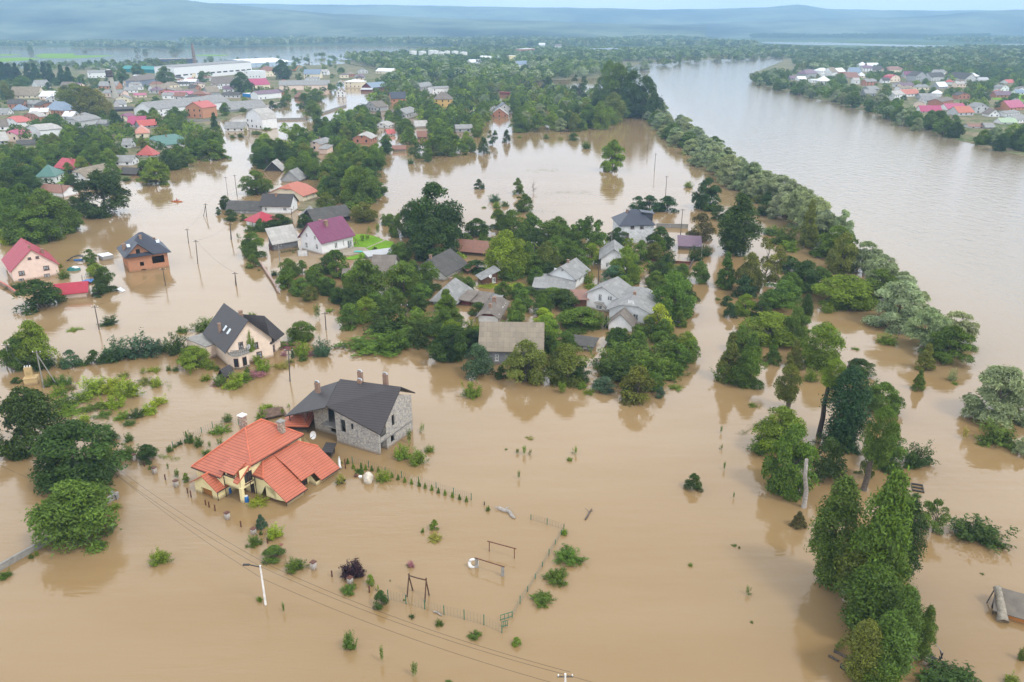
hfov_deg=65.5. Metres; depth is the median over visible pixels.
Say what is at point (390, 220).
round tree
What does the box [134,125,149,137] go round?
house
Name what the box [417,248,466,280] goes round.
house
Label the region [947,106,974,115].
house
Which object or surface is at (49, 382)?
shrub
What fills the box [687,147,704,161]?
willow tree
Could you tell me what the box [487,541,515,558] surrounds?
goal frame
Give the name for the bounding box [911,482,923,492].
floating crate
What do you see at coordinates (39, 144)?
broadleaf tree
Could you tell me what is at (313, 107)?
broadleaf tree
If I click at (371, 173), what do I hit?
broadleaf tree
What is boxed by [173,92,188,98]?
house
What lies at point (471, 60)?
hall
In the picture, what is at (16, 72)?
spruce tree
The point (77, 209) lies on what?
round tree
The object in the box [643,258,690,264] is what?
plank fence
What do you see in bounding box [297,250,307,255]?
sheet gate
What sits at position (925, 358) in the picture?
spruce tree
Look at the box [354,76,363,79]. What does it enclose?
house
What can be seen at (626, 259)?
broadleaf tree
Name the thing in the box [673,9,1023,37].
hills
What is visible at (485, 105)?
broadleaf tree
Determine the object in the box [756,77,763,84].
willow tree
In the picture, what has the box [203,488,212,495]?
garage door
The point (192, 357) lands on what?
broadleaf tree
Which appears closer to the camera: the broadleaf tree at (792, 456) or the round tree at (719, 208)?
the broadleaf tree at (792, 456)
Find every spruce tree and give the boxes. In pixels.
[0,61,10,78]
[0,63,13,80]
[11,62,21,79]
[21,62,30,78]
[29,63,42,81]
[39,61,47,79]
[46,63,55,83]
[56,64,66,83]
[63,67,75,82]
[210,112,219,128]
[255,514,268,529]
[359,463,363,474]
[433,289,459,314]
[715,250,735,290]
[715,331,740,383]
[740,332,762,362]
[758,192,772,203]
[763,338,782,365]
[785,339,803,369]
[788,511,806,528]
[797,197,819,247]
[910,370,925,391]
[914,343,935,369]
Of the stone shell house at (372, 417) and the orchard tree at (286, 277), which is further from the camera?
the orchard tree at (286, 277)
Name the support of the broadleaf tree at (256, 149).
on the water at (940, 220)
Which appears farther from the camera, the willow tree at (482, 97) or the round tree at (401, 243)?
the willow tree at (482, 97)
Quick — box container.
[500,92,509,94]
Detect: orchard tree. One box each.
[9,149,20,156]
[14,81,24,86]
[45,115,58,123]
[53,113,62,120]
[53,151,63,159]
[105,132,115,143]
[140,110,148,115]
[159,119,174,128]
[262,138,275,146]
[275,265,295,288]
[288,155,307,172]
[305,273,318,286]
[306,263,324,280]
[313,277,335,290]
[315,163,338,179]
[325,250,346,266]
[327,260,345,277]
[328,83,334,91]
[328,136,341,148]
[337,67,344,72]
[340,195,349,204]
[341,273,348,286]
[349,195,360,209]
[380,213,391,224]
[385,223,397,234]
[395,115,402,124]
[410,283,432,302]
[421,148,432,161]
[422,138,443,157]
[431,134,450,146]
[440,115,449,121]
[449,134,460,146]
[458,143,469,154]
[466,139,476,151]
[470,124,483,136]
[506,310,524,321]
[561,223,570,234]
[646,234,666,252]
[665,343,693,367]
[948,87,954,93]
[983,71,991,77]
[985,84,993,93]
[1007,93,1018,99]
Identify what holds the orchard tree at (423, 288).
on the water at (940, 220)
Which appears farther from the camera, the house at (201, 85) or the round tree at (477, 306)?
the house at (201, 85)
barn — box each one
[265,159,284,171]
[265,224,299,250]
[280,167,307,181]
[304,204,351,221]
[362,81,386,89]
[412,120,427,127]
[456,239,491,255]
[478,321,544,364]
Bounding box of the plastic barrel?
[244,495,248,502]
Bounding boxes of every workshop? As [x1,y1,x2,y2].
[210,77,233,86]
[245,70,265,78]
[475,265,500,284]
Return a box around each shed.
[97,252,112,260]
[110,106,133,111]
[152,58,192,64]
[225,200,261,213]
[242,93,250,97]
[250,89,281,99]
[322,442,336,458]
[360,88,372,91]
[362,248,392,259]
[392,145,406,150]
[417,131,426,138]
[458,289,478,305]
[465,290,492,305]
[490,292,503,298]
[532,273,576,292]
[566,334,598,351]
[570,289,588,306]
[677,235,701,249]
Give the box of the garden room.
[284,411,313,431]
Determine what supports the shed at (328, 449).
on the water at (940, 220)
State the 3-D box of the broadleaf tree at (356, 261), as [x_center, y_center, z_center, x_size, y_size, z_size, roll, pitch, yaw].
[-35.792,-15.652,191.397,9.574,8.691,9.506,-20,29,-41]
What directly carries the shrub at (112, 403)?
on the water at (940, 220)
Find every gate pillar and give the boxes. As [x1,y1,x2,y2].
[131,453,136,461]
[151,466,156,474]
[172,479,178,487]
[223,511,230,520]
[250,526,256,535]
[309,560,316,570]
[346,575,352,583]
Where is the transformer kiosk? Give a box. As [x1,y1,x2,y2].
[22,365,39,385]
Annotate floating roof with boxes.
[259,407,285,418]
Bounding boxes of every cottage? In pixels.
[244,211,273,228]
[259,193,298,213]
[371,254,399,275]
[429,277,473,305]
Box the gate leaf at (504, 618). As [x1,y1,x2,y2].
[500,612,511,620]
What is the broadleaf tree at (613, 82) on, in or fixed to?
on the water at (940, 220)
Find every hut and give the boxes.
[16,139,35,145]
[119,167,141,175]
[341,268,352,276]
[462,261,479,273]
[986,587,1023,623]
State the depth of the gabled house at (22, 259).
202.00 m
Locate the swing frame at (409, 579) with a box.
[406,573,429,601]
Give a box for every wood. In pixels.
[0,32,1023,59]
[0,44,1023,273]
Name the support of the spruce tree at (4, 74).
on the ground at (273, 81)
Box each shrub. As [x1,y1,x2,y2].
[0,227,10,244]
[0,568,13,579]
[2,281,23,289]
[28,350,58,371]
[43,374,57,386]
[47,389,83,409]
[49,382,68,396]
[52,353,64,367]
[52,372,73,386]
[54,400,92,417]
[56,268,70,279]
[64,384,76,390]
[65,326,82,332]
[66,390,97,404]
[72,374,110,398]
[74,359,88,366]
[77,413,90,421]
[81,401,107,412]
[85,258,96,265]
[92,408,114,420]
[95,334,131,362]
[96,376,127,395]
[98,394,125,410]
[99,314,119,326]
[100,352,115,363]
[108,372,146,399]
[109,501,123,510]
[112,410,127,420]
[113,443,138,458]
[115,327,160,359]
[117,371,129,377]
[121,176,131,180]
[121,419,136,426]
[123,432,134,442]
[126,407,144,419]
[137,377,159,386]
[140,402,157,416]
[145,367,161,372]
[145,545,174,566]
[148,375,163,387]
[148,393,168,405]
[150,337,167,353]
[161,327,188,356]
[166,444,173,451]
[176,325,187,333]
[183,430,192,443]
[188,316,212,331]
[192,435,203,448]
[200,374,211,381]
[201,448,210,456]
[205,360,215,369]
[211,374,226,386]
[211,423,232,434]
[220,371,245,389]
[222,413,231,422]
[235,370,255,383]
[243,223,256,231]
[245,493,269,508]
[248,533,263,547]
[249,369,270,377]
[252,355,263,364]
[254,409,267,420]
[255,356,272,373]
[256,403,276,410]
[265,521,284,540]
[273,361,290,369]
[279,339,300,347]
[280,341,299,349]
[285,555,309,573]
[289,340,311,355]
[297,353,308,361]
[311,334,334,357]
[328,325,413,357]
[338,558,366,579]
[339,583,356,595]
[341,629,357,649]
[362,296,417,335]
[374,325,417,353]
[374,467,390,483]
[392,440,410,460]
[397,309,437,338]
[406,560,414,567]
[408,444,428,466]
[424,444,435,452]
[427,531,442,544]
[434,618,443,626]
[446,269,465,280]
[460,380,482,399]
[464,318,478,330]
[466,630,483,640]
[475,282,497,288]
[477,233,487,239]
[488,194,501,202]
[492,202,501,207]
[500,201,508,206]
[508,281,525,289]
[529,589,557,608]
[541,565,568,587]
[552,543,589,566]
[560,526,567,535]
[575,381,586,389]
[580,141,590,148]
[582,387,595,395]
[583,269,593,282]
[584,282,597,289]
[588,343,630,371]
[591,352,632,386]
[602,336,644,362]
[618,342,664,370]
[636,350,683,382]
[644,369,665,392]
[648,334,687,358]
[656,247,676,267]
[661,262,676,272]
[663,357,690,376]
[666,383,683,390]
[684,181,695,187]
[687,244,704,260]
[697,245,712,256]
[701,203,715,211]
[711,362,738,385]
[743,435,775,456]
[751,194,766,202]
[756,203,777,215]
[760,224,783,235]
[767,225,799,244]
[779,239,799,252]
[803,367,819,381]
[810,427,857,453]
[818,300,833,312]
[843,442,861,455]
[863,378,880,401]
[875,333,898,345]
[900,439,940,469]
[901,460,915,469]
[909,652,981,681]
[916,518,928,529]
[946,367,958,381]
[947,513,1021,554]
[973,416,1020,451]
[973,441,986,446]
[1003,670,1019,681]
[1016,648,1023,660]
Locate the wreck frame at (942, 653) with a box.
[926,644,943,667]
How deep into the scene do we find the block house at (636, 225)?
233.50 m
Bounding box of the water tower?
[105,69,117,98]
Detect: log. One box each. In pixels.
[496,506,514,518]
[834,650,849,659]
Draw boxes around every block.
[507,55,515,60]
[515,48,535,51]
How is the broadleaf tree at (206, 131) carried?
on the ground at (273, 81)
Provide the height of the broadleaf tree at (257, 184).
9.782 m
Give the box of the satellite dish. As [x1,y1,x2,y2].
[310,431,315,438]
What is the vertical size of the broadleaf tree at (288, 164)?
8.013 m
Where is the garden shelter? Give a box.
[217,365,234,378]
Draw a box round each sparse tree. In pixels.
[487,130,497,143]
[530,114,547,130]
[571,74,587,97]
[573,215,608,255]
[750,236,787,284]
[858,449,877,478]
[919,498,951,534]
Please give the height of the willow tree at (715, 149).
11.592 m
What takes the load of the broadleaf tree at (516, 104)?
on the water at (940, 220)
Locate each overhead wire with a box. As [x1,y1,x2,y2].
[85,450,258,565]
[94,456,260,577]
[96,452,264,562]
[262,567,561,673]
[264,579,548,681]
[265,563,568,671]
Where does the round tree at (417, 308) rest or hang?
on the water at (940, 220)
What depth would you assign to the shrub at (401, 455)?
117.85 m
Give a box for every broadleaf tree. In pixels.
[0,80,14,99]
[0,144,10,155]
[0,153,10,159]
[0,158,43,191]
[0,169,23,198]
[0,186,23,230]
[0,204,31,244]
[0,336,37,370]
[2,342,48,371]
[3,209,47,243]
[8,152,23,159]
[11,75,31,86]
[12,319,59,367]
[15,153,32,166]
[18,171,42,194]
[20,188,74,234]
[32,150,56,166]
[32,156,50,168]
[32,163,41,174]
[35,139,48,149]
[40,195,81,233]
[44,133,61,145]
[50,204,83,232]
[54,84,74,100]
[55,82,81,104]
[58,151,74,160]
[60,125,76,136]
[61,123,78,131]
[63,173,80,190]
[66,196,77,210]
[69,85,104,115]
[69,145,82,157]
[73,130,89,140]
[74,156,89,167]
[77,149,95,164]
[85,263,101,276]
[86,146,101,162]
[87,88,113,115]
[87,439,117,474]
[92,157,115,166]
[92,266,117,293]
[97,141,116,152]
[97,143,109,158]
[100,148,118,163]
[105,110,124,127]
[110,147,120,158]
[115,67,129,81]
[131,63,144,74]
[136,138,149,152]
[154,66,176,82]
[164,110,177,117]
[165,153,181,170]
[171,106,182,115]
[175,345,211,370]
[176,149,197,167]
[184,134,196,150]
[188,140,201,157]
[200,127,212,137]
[208,131,224,144]
[218,195,229,209]
[229,72,255,92]
[237,169,272,195]
[237,231,266,258]
[247,147,265,165]
[251,138,262,152]
[252,146,280,168]
[254,218,266,231]
[261,142,274,157]
[265,213,293,227]
[272,59,292,79]
[272,139,289,160]
[276,258,300,277]
[281,148,298,165]
[283,156,299,173]
[286,320,317,342]
[287,123,301,140]
[287,277,311,296]
[292,141,301,151]
[295,127,309,142]
[296,142,312,155]
[299,285,318,300]
[300,151,310,169]
[302,99,322,119]
[304,158,320,179]
[307,88,325,100]
[307,148,319,161]
[315,192,336,207]
[317,277,333,295]
[318,126,333,140]
[318,171,331,180]
[318,175,330,187]
[318,254,334,274]
[320,153,338,164]
[320,174,341,192]
[327,287,343,303]
[330,121,341,134]
[331,186,343,200]
[332,143,344,156]
[334,154,352,175]
[336,163,350,181]
[338,166,354,188]
[339,141,359,155]
[339,165,380,203]
[339,176,354,198]
[339,287,359,306]
[340,297,355,315]
[343,259,391,299]
[344,259,377,291]
[349,201,377,223]
[351,150,369,165]
[353,116,366,126]
[353,296,381,321]
[358,109,367,119]
[360,158,381,177]
[362,118,378,134]
[365,167,379,184]
[367,148,387,170]
[368,143,386,155]
[370,189,382,202]
[372,295,383,316]
[377,182,387,195]
[379,286,407,312]
[381,138,393,154]
[383,260,422,300]
[398,118,415,132]
[400,181,466,246]
[400,200,425,237]
[404,216,462,261]
[405,294,428,313]
[409,259,417,271]
[417,261,441,290]
[420,279,434,295]
[423,108,438,122]
[424,324,468,362]
[426,115,437,131]
[430,309,454,338]
[434,319,463,344]
[443,223,464,245]
[448,309,467,326]
[461,232,472,239]
[461,328,478,353]
[462,131,473,147]
[462,276,475,289]
[464,218,491,236]
[469,113,485,126]
[474,104,488,118]
[475,101,493,114]
[482,229,533,278]
[489,208,503,229]
[494,281,512,299]
[496,209,524,230]
[500,338,547,385]
[504,230,520,240]
[507,113,531,132]
[507,297,526,321]
[509,99,523,112]
[512,107,521,118]
[514,193,533,211]
[515,220,532,239]
[516,228,527,243]
[522,253,547,274]
[525,211,532,222]
[526,267,543,285]
[527,220,567,243]
[529,107,540,123]
[532,294,554,315]
[533,239,561,269]
[533,287,568,301]
[537,94,547,109]
[539,314,562,340]
[539,316,559,333]
[539,342,590,389]
[540,261,556,273]
[541,76,552,88]
[544,335,556,354]
[545,111,559,128]
[548,288,579,310]
[549,235,566,252]
[549,341,561,358]
[550,111,563,121]
[551,216,566,233]
[554,306,609,334]
[555,238,579,263]
[556,330,577,345]
[562,111,577,128]
[565,224,582,240]
[566,113,581,131]
[570,104,582,117]
[575,219,585,234]
[577,103,599,127]
[579,101,592,111]
[590,98,599,105]
[590,100,610,128]
[591,227,603,241]
[593,59,620,102]
[600,91,626,121]
[601,61,630,106]
[605,227,629,245]
[605,327,617,340]
[607,106,619,124]
[608,245,645,284]
[618,68,648,117]
[621,275,633,286]
[628,75,663,118]
[645,226,674,250]
[645,243,662,259]
[645,270,663,285]
[648,260,670,280]
[650,270,697,318]
[652,330,669,346]
[653,278,668,288]
[653,318,674,338]
[669,272,693,290]
[669,287,701,308]
[675,263,690,277]
[676,331,697,349]
[689,260,710,283]
[691,176,721,209]
[730,349,769,389]
[734,251,766,293]
[734,293,756,316]
[735,325,751,352]
[737,311,807,347]
[751,404,807,453]
[758,278,804,309]
[760,422,819,501]
[776,271,806,298]
[783,306,813,346]
[793,259,823,293]
[799,320,847,370]
[804,265,832,286]
[824,231,858,274]
[864,381,906,416]
[871,434,908,474]
[875,96,891,109]
[886,100,900,116]
[889,106,909,120]
[890,97,902,104]
[904,111,924,126]
[921,110,935,123]
[922,325,978,364]
[947,122,966,137]
[973,129,992,144]
[989,133,1010,151]
[999,130,1014,146]
[1009,128,1023,149]
[1012,135,1023,151]
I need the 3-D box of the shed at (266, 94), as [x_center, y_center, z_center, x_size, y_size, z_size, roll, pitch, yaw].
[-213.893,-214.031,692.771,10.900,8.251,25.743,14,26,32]
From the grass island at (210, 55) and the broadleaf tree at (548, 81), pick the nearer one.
the broadleaf tree at (548, 81)
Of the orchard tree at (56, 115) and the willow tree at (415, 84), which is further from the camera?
the willow tree at (415, 84)
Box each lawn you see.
[346,234,393,259]
[992,94,1023,100]
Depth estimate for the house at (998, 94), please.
702.25 m
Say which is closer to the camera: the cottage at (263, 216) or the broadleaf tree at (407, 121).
the cottage at (263, 216)
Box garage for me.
[53,281,90,298]
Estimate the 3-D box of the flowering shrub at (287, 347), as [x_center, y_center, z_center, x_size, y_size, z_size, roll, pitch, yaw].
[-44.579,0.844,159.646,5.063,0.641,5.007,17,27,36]
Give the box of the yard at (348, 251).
[335,247,367,255]
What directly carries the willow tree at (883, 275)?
on the water at (940, 220)
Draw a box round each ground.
[0,64,375,195]
[297,195,335,210]
[337,55,770,90]
[751,57,1023,155]
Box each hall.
[122,66,154,72]
[154,60,251,78]
[216,58,292,67]
[376,68,395,73]
[467,59,481,64]
[515,61,526,67]
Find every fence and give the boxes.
[0,281,15,292]
[0,491,118,570]
[172,419,238,446]
[187,119,219,121]
[259,261,278,293]
[277,118,305,119]
[322,105,345,113]
[352,458,471,499]
[387,589,501,632]
[512,525,563,616]
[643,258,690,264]
[656,223,687,227]
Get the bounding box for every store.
[38,91,56,99]
[97,81,122,88]
[102,89,128,96]
[279,80,330,89]
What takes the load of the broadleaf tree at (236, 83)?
on the ground at (273, 81)
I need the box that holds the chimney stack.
[191,44,195,62]
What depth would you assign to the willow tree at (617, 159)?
347.26 m
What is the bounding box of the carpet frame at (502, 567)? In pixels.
[474,557,504,576]
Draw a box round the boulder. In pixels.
[363,472,373,483]
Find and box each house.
[0,108,13,114]
[0,119,8,130]
[0,131,8,144]
[1,238,59,281]
[5,115,31,126]
[6,99,26,108]
[6,128,31,141]
[12,104,28,110]
[24,111,46,120]
[25,123,62,137]
[26,99,41,107]
[29,107,50,115]
[31,80,50,87]
[34,100,51,107]
[36,165,64,183]
[40,183,78,197]
[45,95,58,102]
[46,101,73,114]
[54,157,91,172]
[60,81,73,85]
[62,111,78,118]
[62,114,100,127]
[72,163,114,181]
[95,119,110,126]
[113,99,126,106]
[115,94,132,102]
[115,155,139,165]
[117,232,170,272]
[120,112,134,120]
[121,138,135,147]
[123,86,137,92]
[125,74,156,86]
[127,115,146,126]
[128,82,141,86]
[130,84,143,89]
[132,93,146,97]
[134,119,157,127]
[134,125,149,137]
[136,145,159,156]
[147,84,169,90]
[148,134,185,148]
[149,81,163,84]
[149,87,162,93]
[159,87,175,94]
[161,92,173,98]
[164,81,179,87]
[171,87,182,90]
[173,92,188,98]
[175,81,188,85]
[182,88,198,92]
[183,79,198,84]
[184,100,217,118]
[185,93,198,97]
[188,84,200,89]
[192,90,211,95]
[193,81,204,87]
[202,86,219,94]
[210,83,221,88]
[222,91,240,97]
[223,85,233,91]
[224,122,248,131]
[245,107,277,129]
[249,78,269,88]
[260,66,273,76]
[285,369,414,454]
[294,92,301,98]
[297,216,355,254]
[303,69,322,77]
[304,76,319,79]
[310,137,329,151]
[321,69,329,74]
[336,88,345,96]
[339,73,348,77]
[344,79,366,87]
[347,71,354,76]
[353,130,376,143]
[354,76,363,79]
[357,68,367,73]
[366,100,387,111]
[377,121,394,128]
[384,129,395,134]
[388,91,406,102]
[393,106,418,118]
[415,82,432,90]
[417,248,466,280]
[427,86,448,93]
[433,92,452,106]
[454,124,472,132]
[491,107,508,116]
[494,102,512,113]
[586,276,631,311]
[611,209,655,243]
[795,76,806,80]
[796,69,817,77]
[814,68,825,75]
[814,76,829,85]
[825,67,837,75]
[835,68,845,73]
[844,72,858,77]
[846,67,860,72]
[851,78,860,83]
[860,65,871,71]
[861,78,876,85]
[861,89,876,96]
[862,86,878,90]
[872,66,882,71]
[879,77,890,82]
[881,66,903,71]
[883,74,899,81]
[887,90,904,100]
[892,81,903,86]
[894,85,910,89]
[897,82,914,88]
[899,89,918,96]
[901,71,911,76]
[906,71,926,81]
[913,84,928,89]
[914,99,926,107]
[915,93,934,98]
[916,105,941,112]
[919,96,939,101]
[926,72,944,80]
[928,97,954,104]
[930,82,947,88]
[931,69,944,74]
[932,89,942,96]
[941,103,964,109]
[946,79,953,84]
[947,72,976,82]
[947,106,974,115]
[952,81,965,86]
[952,91,969,98]
[963,124,983,127]
[967,102,988,113]
[977,77,988,80]
[981,123,995,128]
[982,108,1000,116]
[990,91,1010,97]
[993,84,1009,90]
[993,118,1018,123]
[994,100,1023,110]
[998,110,1019,116]
[1000,79,1014,83]
[1003,114,1023,122]
[1011,89,1023,93]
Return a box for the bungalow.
[269,181,316,201]
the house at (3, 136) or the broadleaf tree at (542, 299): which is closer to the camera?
the broadleaf tree at (542, 299)
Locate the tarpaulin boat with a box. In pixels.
[67,266,80,270]
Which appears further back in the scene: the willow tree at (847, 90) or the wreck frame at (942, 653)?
the willow tree at (847, 90)
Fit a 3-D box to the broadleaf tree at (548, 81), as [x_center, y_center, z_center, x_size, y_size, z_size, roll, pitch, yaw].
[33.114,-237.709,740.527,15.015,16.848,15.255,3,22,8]
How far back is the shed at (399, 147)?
405.75 m
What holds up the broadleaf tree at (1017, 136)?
on the ground at (969, 135)
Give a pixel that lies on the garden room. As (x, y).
(297, 423)
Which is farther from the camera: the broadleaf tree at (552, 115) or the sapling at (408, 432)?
the broadleaf tree at (552, 115)
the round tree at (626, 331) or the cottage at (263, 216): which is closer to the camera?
the round tree at (626, 331)
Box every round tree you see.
[9,143,26,157]
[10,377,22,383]
[11,278,67,315]
[24,147,35,157]
[27,45,33,51]
[35,218,66,244]
[37,118,49,123]
[44,82,52,89]
[52,79,59,85]
[59,349,81,369]
[62,132,72,139]
[62,162,73,175]
[68,139,75,146]
[74,122,82,129]
[75,201,83,212]
[82,249,96,261]
[84,349,102,364]
[91,285,104,297]
[99,113,107,119]
[100,430,119,440]
[103,162,122,178]
[118,147,128,154]
[124,122,134,135]
[136,160,147,175]
[136,444,158,464]
[148,110,162,122]
[166,113,177,122]
[167,150,178,165]
[168,46,178,52]
[168,144,184,156]
[169,125,175,133]
[175,115,184,128]
[182,473,189,482]
[197,71,208,81]
[212,126,223,137]
[215,207,220,214]
[219,102,230,115]
[224,209,237,221]
[245,254,260,268]
[258,133,270,143]
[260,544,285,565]
[268,100,275,107]
[279,98,288,106]
[282,89,290,100]
[294,136,311,150]
[295,93,309,107]
[295,214,312,227]
[296,73,303,79]
[297,260,306,274]
[307,134,314,142]
[312,118,327,137]
[321,116,329,124]
[329,121,335,130]
[334,302,365,330]
[342,110,352,124]
[344,124,357,138]
[360,146,370,152]
[363,107,372,119]
[365,291,385,306]
[365,574,374,586]
[372,590,388,609]
[373,112,382,123]
[379,134,391,147]
[380,214,394,224]
[385,114,395,125]
[386,243,401,257]
[391,213,405,237]
[393,107,402,118]
[396,241,412,253]
[397,246,412,262]
[401,126,417,144]
[407,320,431,349]
[409,306,423,318]
[427,126,434,136]
[429,519,438,530]
[432,118,446,129]
[437,136,457,155]
[444,131,452,143]
[458,112,470,123]
[461,342,495,380]
[462,259,485,274]
[467,302,482,315]
[474,179,484,188]
[477,136,489,153]
[495,365,507,379]
[500,261,525,282]
[502,129,510,142]
[510,282,523,298]
[511,637,521,647]
[512,177,523,194]
[515,287,534,311]
[519,286,538,294]
[521,243,535,255]
[525,227,545,249]
[526,215,541,229]
[531,307,554,321]
[568,133,578,140]
[572,248,592,268]
[573,361,591,382]
[580,242,600,263]
[581,121,588,129]
[591,376,617,394]
[599,265,625,283]
[606,327,628,347]
[619,365,656,406]
[619,388,630,401]
[620,328,630,342]
[627,324,646,343]
[628,196,647,209]
[629,330,649,349]
[632,239,651,260]
[639,195,663,211]
[641,317,658,337]
[643,303,674,333]
[644,279,654,290]
[656,196,678,212]
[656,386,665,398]
[668,333,678,342]
[672,310,687,327]
[679,338,700,363]
[683,473,703,492]
[685,212,716,241]
[710,204,724,219]
[720,295,733,306]
[723,303,737,317]
[730,274,758,298]
[751,300,771,316]
[777,255,800,274]
[808,436,848,482]
[951,114,961,124]
[967,83,976,92]
[998,72,1007,81]
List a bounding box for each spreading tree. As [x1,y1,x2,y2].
[0,183,41,231]
[0,385,66,461]
[21,478,121,556]
[23,417,132,496]
[72,168,131,218]
[811,273,879,311]
[846,357,876,376]
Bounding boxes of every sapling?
[313,302,320,318]
[375,223,379,232]
[379,643,382,659]
[406,428,411,440]
[410,661,417,674]
[558,381,567,392]
[746,585,751,594]
[834,643,843,650]
[962,426,969,438]
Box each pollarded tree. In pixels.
[773,363,802,408]
[816,357,847,436]
[859,403,902,491]
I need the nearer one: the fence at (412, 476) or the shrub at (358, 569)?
the shrub at (358, 569)
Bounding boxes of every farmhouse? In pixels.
[475,296,509,322]
[547,258,590,288]
[599,240,625,269]
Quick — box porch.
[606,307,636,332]
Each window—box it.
[18,271,24,275]
[233,359,238,366]
[238,341,243,349]
[242,356,246,365]
[244,470,253,484]
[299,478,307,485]
[347,240,351,247]
[598,294,601,301]
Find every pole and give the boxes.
[32,350,56,387]
[91,305,99,329]
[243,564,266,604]
[284,348,292,381]
[557,673,572,681]
[801,458,808,508]
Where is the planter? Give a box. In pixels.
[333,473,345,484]
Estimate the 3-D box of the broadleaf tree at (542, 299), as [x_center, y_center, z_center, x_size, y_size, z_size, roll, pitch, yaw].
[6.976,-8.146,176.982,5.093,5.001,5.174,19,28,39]
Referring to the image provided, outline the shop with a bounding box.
[163,91,192,94]
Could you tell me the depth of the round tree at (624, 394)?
136.26 m
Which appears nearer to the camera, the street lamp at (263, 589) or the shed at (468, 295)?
the street lamp at (263, 589)
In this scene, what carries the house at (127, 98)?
on the ground at (273, 81)
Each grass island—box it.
[0,54,19,55]
[0,57,40,61]
[35,54,114,57]
[195,55,226,55]
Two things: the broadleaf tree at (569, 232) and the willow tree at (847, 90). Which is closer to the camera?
the broadleaf tree at (569, 232)
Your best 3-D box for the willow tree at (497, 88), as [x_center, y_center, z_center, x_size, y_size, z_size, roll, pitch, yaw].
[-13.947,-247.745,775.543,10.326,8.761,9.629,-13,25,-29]
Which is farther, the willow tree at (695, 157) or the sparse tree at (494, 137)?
the sparse tree at (494, 137)
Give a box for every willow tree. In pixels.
[135,160,170,184]
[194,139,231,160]
[382,94,390,105]
[413,81,419,89]
[477,94,489,103]
[480,108,489,121]
[493,82,500,90]
[522,111,532,124]
[535,103,546,113]
[536,107,545,117]
[553,93,563,106]
[554,118,566,130]
[562,100,572,106]
[599,139,625,171]
[639,61,649,70]
[641,111,651,119]
[645,110,660,123]
[651,112,666,124]
[651,115,672,128]
[656,125,667,135]
[660,123,676,138]
[664,114,673,124]
[666,127,683,142]
[667,132,685,147]
[673,114,685,123]
[674,118,686,125]
[678,132,696,147]
[682,117,692,121]
[682,124,693,130]
[682,138,699,154]
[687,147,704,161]
[689,126,704,136]
[689,153,704,166]
[692,140,704,151]
[694,134,707,146]
[698,146,713,161]
[700,137,713,149]
[702,145,722,169]
[707,152,728,170]
[708,136,725,148]
[708,141,725,149]
[708,158,735,171]
[713,54,721,61]
[714,154,741,181]
[718,165,746,188]
[723,147,736,154]
[731,161,764,190]
[733,156,745,165]
[734,160,750,179]
[741,178,762,195]
[746,170,776,197]
[750,182,772,200]
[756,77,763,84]
[759,174,796,205]
[760,52,767,58]
[766,191,793,218]
[771,180,802,210]
[773,81,782,89]
[778,186,820,228]
[792,82,805,94]
[794,196,831,227]
[803,87,814,97]
[807,225,859,256]
[808,213,844,244]
[813,232,836,251]
[816,209,832,217]
[828,90,840,101]
[830,209,854,244]
[836,92,846,104]
[841,87,853,94]
[844,92,862,107]
[846,240,883,272]
[860,279,926,333]
[863,101,873,111]
[864,253,899,283]
[865,268,908,305]
[873,93,886,107]
[881,105,893,118]
[883,275,919,302]
[893,109,908,125]
[894,271,915,279]
[901,306,952,353]
[907,107,916,115]
[910,117,922,130]
[910,290,930,314]
[921,114,941,128]
[930,110,949,126]
[932,116,952,136]
[945,310,981,352]
[959,364,1023,428]
[985,127,1003,143]
[993,383,1023,416]
[1011,437,1023,457]
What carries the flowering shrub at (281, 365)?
in the water at (940, 220)
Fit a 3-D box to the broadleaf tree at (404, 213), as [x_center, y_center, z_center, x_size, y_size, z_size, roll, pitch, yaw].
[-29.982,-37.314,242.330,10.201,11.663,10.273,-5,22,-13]
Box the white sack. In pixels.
[468,558,478,567]
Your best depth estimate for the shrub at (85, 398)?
136.47 m
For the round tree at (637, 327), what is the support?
on the water at (940, 220)
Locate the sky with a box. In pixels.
[190,0,1023,10]
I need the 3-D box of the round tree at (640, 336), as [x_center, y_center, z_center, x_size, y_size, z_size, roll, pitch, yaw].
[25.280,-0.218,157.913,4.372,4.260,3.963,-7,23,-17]
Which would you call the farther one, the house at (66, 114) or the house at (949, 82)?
the house at (949, 82)
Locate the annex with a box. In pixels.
[318,144,332,153]
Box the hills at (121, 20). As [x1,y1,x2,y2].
[0,0,705,42]
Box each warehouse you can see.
[11,86,43,98]
[133,94,229,116]
[219,99,266,111]
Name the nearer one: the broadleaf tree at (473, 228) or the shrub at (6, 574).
the shrub at (6, 574)
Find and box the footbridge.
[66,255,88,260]
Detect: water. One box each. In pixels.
[0,46,1023,681]
[762,42,953,46]
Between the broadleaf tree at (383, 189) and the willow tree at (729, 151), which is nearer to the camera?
the broadleaf tree at (383, 189)
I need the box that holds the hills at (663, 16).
[213,3,995,24]
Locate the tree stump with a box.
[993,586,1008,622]
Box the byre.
[86,70,105,77]
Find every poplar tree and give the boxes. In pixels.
[510,92,514,108]
[558,86,564,93]
[558,101,563,109]
[678,54,681,63]
[717,190,762,256]
[718,205,746,253]
[800,292,814,324]
[804,471,866,591]
[818,365,877,448]
[832,524,913,605]
[832,560,904,631]
[838,616,885,681]
[846,464,917,585]
[853,639,902,681]
[866,608,920,681]
[882,583,926,658]
[890,494,929,580]
[915,604,938,660]
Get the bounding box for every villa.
[185,303,284,369]
[190,412,339,504]
[606,286,659,324]

